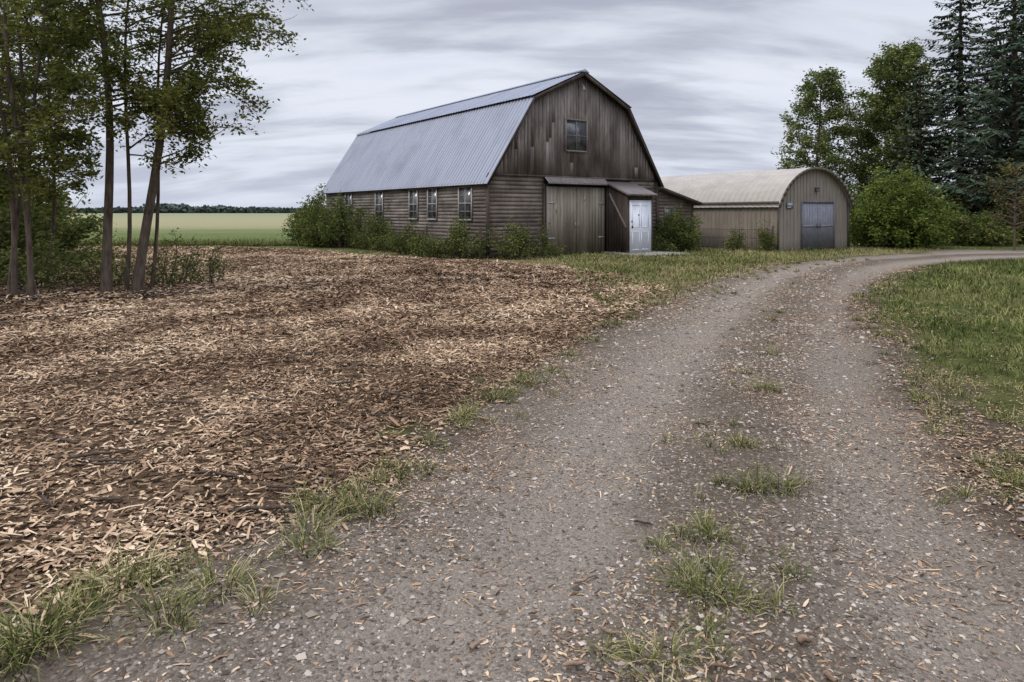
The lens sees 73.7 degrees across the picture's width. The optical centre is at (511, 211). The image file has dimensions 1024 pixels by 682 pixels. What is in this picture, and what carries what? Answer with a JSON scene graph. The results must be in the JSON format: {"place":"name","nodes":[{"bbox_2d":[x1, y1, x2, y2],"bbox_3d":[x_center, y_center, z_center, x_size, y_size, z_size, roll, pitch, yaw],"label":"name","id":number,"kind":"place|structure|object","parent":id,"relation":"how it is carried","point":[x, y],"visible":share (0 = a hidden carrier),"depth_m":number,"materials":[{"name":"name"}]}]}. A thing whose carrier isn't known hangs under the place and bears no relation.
{"place":"outdoors","nodes":[
{"label":"outdoors","id":0,"kind":"place"},
{"bbox_2d":[77,233,356,246],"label":"field grass","id":1,"kind":"structure","parent":0,"point":[258,243],"depth_m":32.47,"materials":[{"name":"green plant"}]},
{"bbox_2d":[0,213,1023,681],"bbox_3d":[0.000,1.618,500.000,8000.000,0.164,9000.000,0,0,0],"label":"ground","id":2,"kind":"structure","parent":0,"point":[228,225],"depth_m":7.85,"materials":[{"name":"green plant"}]},
{"bbox_2d":[0,0,120,296],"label":"multi stem tree","id":3,"kind":"object","parent":2,"relation":"on","point":[53,114],"visible":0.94,"depth_m":12.50,"materials":[{"name":"green plant"}]},
{"bbox_2d":[0,0,120,272],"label":"multi stem tree","id":4,"kind":"object","parent":2,"relation":"on","point":[88,163],"visible":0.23,"depth_m":16.24,"materials":[{"name":"green plant"}]},
{"bbox_2d":[9,0,313,292],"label":"multi stem tree","id":5,"kind":"object","parent":2,"relation":"on","point":[166,103],"visible":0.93,"depth_m":13.36,"materials":[{"name":"green plant"}]},
{"bbox_2d":[65,203,300,212],"bbox_3d":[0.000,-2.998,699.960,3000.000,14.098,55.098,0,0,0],"label":"distant treeline","id":6,"kind":"object","parent":2,"relation":"on","point":[174,208],"visible":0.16,"depth_m":679.40,"materials":[{"name":"green plant"}]},
{"bbox_2d":[278,193,327,242],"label":"shrub","id":7,"kind":"object","parent":2,"relation":"on","point":[295,216],"visible":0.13,"depth_m":33.53,"materials":[{"name":"green plant"}]},
{"bbox_2d":[294,207,334,247],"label":"shrub","id":8,"kind":"object","parent":2,"relation":"on","point":[313,232],"visible":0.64,"depth_m":30.70,"materials":[{"name":"green plant"}]},
{"bbox_2d":[289,183,351,245],"bbox_3d":[-8.976,0.192,32.292,3.279,3.126,3.161,0,0,0],"label":"shrub","id":9,"kind":"object","parent":2,"relation":"on","point":[316,204],"visible":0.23,"depth_m":31.66,"materials":[{"name":"green plant"}]},
{"bbox_2d":[0,246,647,623],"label":"mulch bed","id":10,"kind":"object","parent":2,"relation":"on","point":[10,575],"visible":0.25,"depth_m":4.95,"materials":[{"name":"brown wood"}]},
{"bbox_2d":[0,198,67,285],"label":"shrub","id":11,"kind":"object","parent":10,"relation":"on","point":[6,246],"visible":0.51,"depth_m":15.01,"materials":[{"name":"green plant"}]},
{"bbox_2d":[0,228,90,289],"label":"shrub","id":12,"kind":"object","parent":10,"relation":"on","point":[46,256],"visible":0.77,"depth_m":13.86,"materials":[{"name":"green plant"}]},
{"bbox_2d":[2,154,116,257],"bbox_3d":[-17.471,-0.370,23.886,6.141,5.055,5.683,0,0,34],"label":"shrub","id":13,"kind":"object","parent":10,"relation":"on","point":[74,215],"visible":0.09,"depth_m":24.39,"materials":[{"name":"green plant"}]},
{"bbox_2d":[0,154,123,270],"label":"shrub","id":14,"kind":"object","parent":10,"relation":"on","point":[70,239],"visible":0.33,"depth_m":19.86,"materials":[{"name":"green plant"}]},
{"bbox_2d":[61,231,135,287],"bbox_3d":[-8.661,1.115,14.364,1.415,1.421,1.814,0,0,-40],"label":"shrub","id":15,"kind":"object","parent":10,"relation":"on","point":[87,270],"visible":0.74,"depth_m":14.35,"materials":[{"name":"green plant"}]},
{"bbox_2d":[122,227,210,286],"bbox_3d":[-7.278,1.035,14.483,1.687,1.392,1.562,0,0,0],"label":"shrub","id":16,"kind":"object","parent":10,"relation":"on","point":[161,279],"visible":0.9,"depth_m":14.49,"materials":[{"name":"green plant"}]},
{"bbox_2d":[175,243,238,283],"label":"shrub","id":17,"kind":"object","parent":10,"relation":"on","point":[213,264],"visible":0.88,"depth_m":14.89,"materials":[{"name":"green plant"}]},
{"bbox_2d":[417,233,451,257],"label":"shrub","id":18,"kind":"object","parent":10,"relation":"on","point":[434,249],"visible":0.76,"depth_m":23.61,"materials":[{"name":"green plant"}]},
{"bbox_2d":[316,192,369,247],"bbox_3d":[-7.639,0.398,30.614,2.433,2.697,2.481,0,0,-21],"label":"shrub","id":19,"kind":"object","parent":2,"relation":"on","point":[340,235],"visible":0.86,"depth_m":30.38,"materials":[{"name":"green plant"}]},
{"bbox_2d":[342,219,370,248],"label":"shrub","id":20,"kind":"object","parent":2,"relation":"on","point":[357,243],"visible":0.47,"depth_m":29.15,"materials":[{"name":"green plant"}]},
{"bbox_2d":[357,196,398,250],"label":"shrub","id":21,"kind":"object","parent":2,"relation":"on","point":[373,230],"visible":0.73,"depth_m":28.00,"materials":[{"name":"green plant"}]},
{"bbox_2d":[371,232,402,252],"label":"shrub","id":22,"kind":"object","parent":2,"relation":"on","point":[382,242],"visible":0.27,"depth_m":26.91,"materials":[{"name":"green plant"}]},
{"bbox_2d":[381,214,428,254],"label":"shrub","id":23,"kind":"object","parent":2,"relation":"on","point":[396,242],"visible":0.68,"depth_m":25.55,"materials":[{"name":"green plant"}]},
{"bbox_2d":[405,230,438,256],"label":"shrub","id":24,"kind":"object","parent":2,"relation":"on","point":[414,249],"visible":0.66,"depth_m":24.52,"materials":[{"name":"green plant"}]},
{"bbox_2d":[360,224,545,258],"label":"weeds","id":25,"kind":"object","parent":2,"relation":"on","point":[480,232],"visible":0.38,"depth_m":23.37,"materials":[{"name":"green plant"}]},
{"bbox_2d":[432,216,495,258],"bbox_3d":[-1.652,0.930,23.107,2.238,1.704,2.061,0,0,0],"label":"shrub","id":26,"kind":"object","parent":2,"relation":"on","point":[460,248],"visible":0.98,"depth_m":22.83,"materials":[{"name":"green plant"}]},
{"bbox_2d":[321,69,701,257],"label":"weathered wooden barn","id":27,"kind":"structure","parent":2,"relation":"on","point":[567,157],"depth_m":26.10,"materials":[{"name":"brown wood"}]},
{"bbox_2d":[346,187,470,218],"bbox_3d":[-4.766,-0.300,28.725,0.012,1.140,11.380,0,0,-36],"label":"side window glass","id":28,"kind":"structure","parent":27,"relation":"in","point":[468,189],"depth_m":26.45,"materials":[{"name":"grey glass"}]},
{"bbox_2d":[345,186,472,220],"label":"side window frames","id":29,"kind":"structure","parent":27,"relation":"in","point":[432,196],"depth_m":26.38,"materials":[{"name":"grey wood"}]},
{"bbox_2d":[546,186,604,253],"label":"barn doors","id":30,"kind":"structure","parent":27,"relation":"in","point":[572,208],"depth_m":25.65,"materials":[{"name":"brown wood"}]},
{"bbox_2d":[564,118,587,152],"bbox_3d":[2.426,-2.860,25.697,1.120,1.240,0.070,0,0,-36],"label":"loft window frame","id":31,"kind":"structure","parent":27,"relation":"in","point":[565,119],"depth_m":25.64,"materials":[{"name":"grey wood"}]},
{"bbox_2d":[567,120,585,150],"bbox_3d":[2.415,-2.860,25.712,1.000,1.120,0.012,0,0,-36],"label":"loft window glass","id":32,"kind":"structure","parent":27,"relation":"in","point":[571,125],"depth_m":25.75,"materials":[{"name":"grey glass"}]},
{"bbox_2d":[629,200,650,252],"bbox_3d":[4.890,0.585,26.055,1.150,2.030,0.065,0,0,-36],"label":"white door","id":33,"kind":"structure","parent":27,"relation":"in","point":[640,234],"depth_m":26.04,"materials":[{"name":"paint"}]},
{"bbox_2d":[0,254,1023,681],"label":"grass tufts","id":34,"kind":"object","parent":2,"relation":"on","point":[208,580],"visible":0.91,"depth_m":3.03,"materials":[{"name":"green plant"}]},
{"bbox_2d":[487,215,536,259],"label":"shrub","id":35,"kind":"object","parent":2,"relation":"on","point":[518,248],"visible":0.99,"depth_m":22.73,"materials":[{"name":"green plant"}]},
{"bbox_2d":[525,217,556,258],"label":"shrub","id":36,"kind":"object","parent":2,"relation":"on","point":[546,245],"visible":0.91,"depth_m":23.50,"materials":[{"name":"green plant"}]},
{"bbox_2d":[542,242,565,257],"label":"shrub","id":37,"kind":"object","parent":2,"relation":"on","point":[556,250],"visible":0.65,"depth_m":24.08,"materials":[{"name":"green plant"}]},
{"bbox_2d":[603,250,688,255],"bbox_3d":[5.093,1.623,26.106,2.400,0.155,2.400,0,0,-36],"label":"concrete pad","id":38,"kind":"object","parent":2,"relation":"on","point":[654,253],"visible":0.36,"depth_m":25.52,"materials":[{"name":"grey concrete"}]},
{"bbox_2d":[352,246,943,313],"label":"dry grass","id":39,"kind":"structure","parent":2,"relation":"on","point":[701,266],"depth_m":21.54,"materials":[{"name":"green plant"}]},
{"bbox_2d":[653,233,679,251],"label":"shrub","id":40,"kind":"object","parent":2,"relation":"on","point":[664,246],"visible":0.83,"depth_m":26.77,"materials":[{"name":"green plant"}]},
{"bbox_2d":[653,203,706,251],"bbox_3d":[6.720,0.756,27.731,2.265,2.195,2.229,0,0,0],"label":"shrub","id":41,"kind":"object","parent":2,"relation":"on","point":[687,239],"visible":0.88,"depth_m":27.50,"materials":[{"name":"green plant"}]},
{"bbox_2d":[721,223,749,250],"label":"shrub","id":42,"kind":"object","parent":2,"relation":"on","point":[736,244],"visible":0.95,"depth_m":27.98,"materials":[{"name":"green plant"}]},
{"bbox_2d":[698,226,773,249],"bbox_3d":[9.379,1.140,28.771,3.169,1.121,0.067,0,0,34],"label":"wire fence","id":43,"kind":"object","parent":2,"relation":"on","point":[772,230],"visible":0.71,"depth_m":28.60,"materials":[{"name":"grey metal"}]},
{"bbox_2d":[660,167,854,250],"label":"arched metal shed","id":44,"kind":"structure","parent":2,"relation":"on","point":[803,208],"depth_m":29.34,"materials":[{"name":"beige metal"}]},
{"bbox_2d":[803,203,833,248],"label":"shed doors","id":45,"kind":"structure","parent":44,"relation":"in","point":[813,213],"depth_m":29.05,"materials":[{"name":"grey metal"}]},
{"bbox_2d":[750,218,779,251],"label":"shrub","id":46,"kind":"object","parent":2,"relation":"on","point":[767,240],"visible":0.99,"depth_m":27.56,"materials":[{"name":"green plant"}]},
{"bbox_2d":[771,64,871,211],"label":"deciduous tree","id":47,"kind":"object","parent":2,"relation":"on","point":[831,90],"visible":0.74,"depth_m":44.06,"materials":[{"name":"green plant"}]},
{"bbox_2d":[846,181,880,240],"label":"shrub","id":48,"kind":"object","parent":2,"relation":"on","point":[854,198],"visible":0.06,"depth_m":37.20,"materials":[{"name":"green plant"}]},
{"bbox_2d":[833,37,956,200],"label":"deciduous tree","id":49,"kind":"object","parent":2,"relation":"on","point":[890,66],"visible":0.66,"depth_m":43.98,"materials":[{"name":"green plant"}]},
{"bbox_2d":[858,93,947,187],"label":"deciduous tree","id":50,"kind":"object","parent":2,"relation":"on","point":[900,136],"visible":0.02,"depth_m":51.38,"materials":[{"name":"green plant"}]},
{"bbox_2d":[850,156,959,248],"bbox_3d":[17.302,-0.326,30.614,4.843,4.361,5.050,0,0,0],"label":"round shrub","id":51,"kind":"object","parent":2,"relation":"on","point":[894,214],"visible":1,"depth_m":29.75,"materials":[{"name":"green plant"}]},
{"bbox_2d":[864,70,973,212],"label":"spruce tree","id":52,"kind":"object","parent":2,"relation":"on","point":[923,162],"visible":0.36,"depth_m":40.41,"materials":[{"name":"green plant"}]},
{"bbox_2d":[875,0,1022,224],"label":"spruce tree","id":53,"kind":"object","parent":2,"relation":"on","point":[959,67],"visible":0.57,"depth_m":38.80,"materials":[{"name":"green plant"}]},
{"bbox_2d":[924,179,1022,227],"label":"shrub","id":54,"kind":"object","parent":2,"relation":"on","point":[990,205],"visible":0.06,"depth_m":37.49,"materials":[{"name":"green plant"}]},
{"bbox_2d":[930,0,1023,243],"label":"spruce tree","id":55,"kind":"object","parent":2,"relation":"on","point":[1013,63],"visible":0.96,"depth_m":33.97,"materials":[{"name":"green plant"}]},
{"bbox_2d":[932,203,1022,246],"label":"shrub","id":56,"kind":"object","parent":2,"relation":"on","point":[967,232],"visible":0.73,"depth_m":31.51,"materials":[{"name":"green plant"}]},
{"bbox_2d":[946,15,1023,198],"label":"spruce tree","id":57,"kind":"object","parent":2,"relation":"on","point":[993,58],"visible":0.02,"depth_m":42.96,"materials":[{"name":"green plant"}]},
{"bbox_2d":[958,0,1023,231],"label":"spruce tree","id":58,"kind":"object","parent":2,"relation":"on","point":[969,171],"visible":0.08,"depth_m":38.37,"materials":[{"name":"green plant"}]},
{"bbox_2d":[976,158,1023,249],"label":"young tree","id":59,"kind":"object","parent":2,"relation":"on","point":[1015,217],"visible":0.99,"depth_m":28.40,"materials":[{"name":"green plant"}]},
{"bbox_2d":[999,195,1023,244],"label":"shrub","id":60,"kind":"object","parent":2,"relation":"on","point":[1022,231],"visible":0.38,"depth_m":33.62,"materials":[{"name":"green plant"}]},
{"bbox_2d":[0,0,1023,207],"label":"sky","id":61,"kind":"structure","parent":0,"point":[707,84],"materials":[{"name":"grey"}]},
{"bbox_2d":[4,249,1023,681],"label":"gravel driveway","id":62,"kind":"structure","parent":0,"point":[90,657],"depth_m":3.34,"materials":[{"name":"grey gravel"}]},
{"bbox_2d":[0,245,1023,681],"bbox_3d":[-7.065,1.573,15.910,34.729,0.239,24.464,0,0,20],"label":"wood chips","id":63,"kind":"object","parent":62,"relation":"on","point":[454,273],"visible":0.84,"depth_m":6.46,"materials":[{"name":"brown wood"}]},
{"bbox_2d":[0,256,709,524],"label":"fallen sticks","id":64,"kind":"object","parent":63,"relation":"on","point":[43,497],"visible":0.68,"depth_m":5.75,"materials":[{"name":"brown wood"}]},
{"bbox_2d":[263,449,837,681],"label":"bark pieces","id":65,"kind":"object","parent":62,"relation":"on","point":[801,639],"visible":0.98,"depth_m":2.53,"materials":[{"name":"brown wood"}]},
{"bbox_2d":[553,245,1023,476],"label":"lawn grass","id":66,"kind":"structure","parent":0,"point":[950,286],"depth_m":13.85,"materials":[{"name":"green plant"}]}
]}

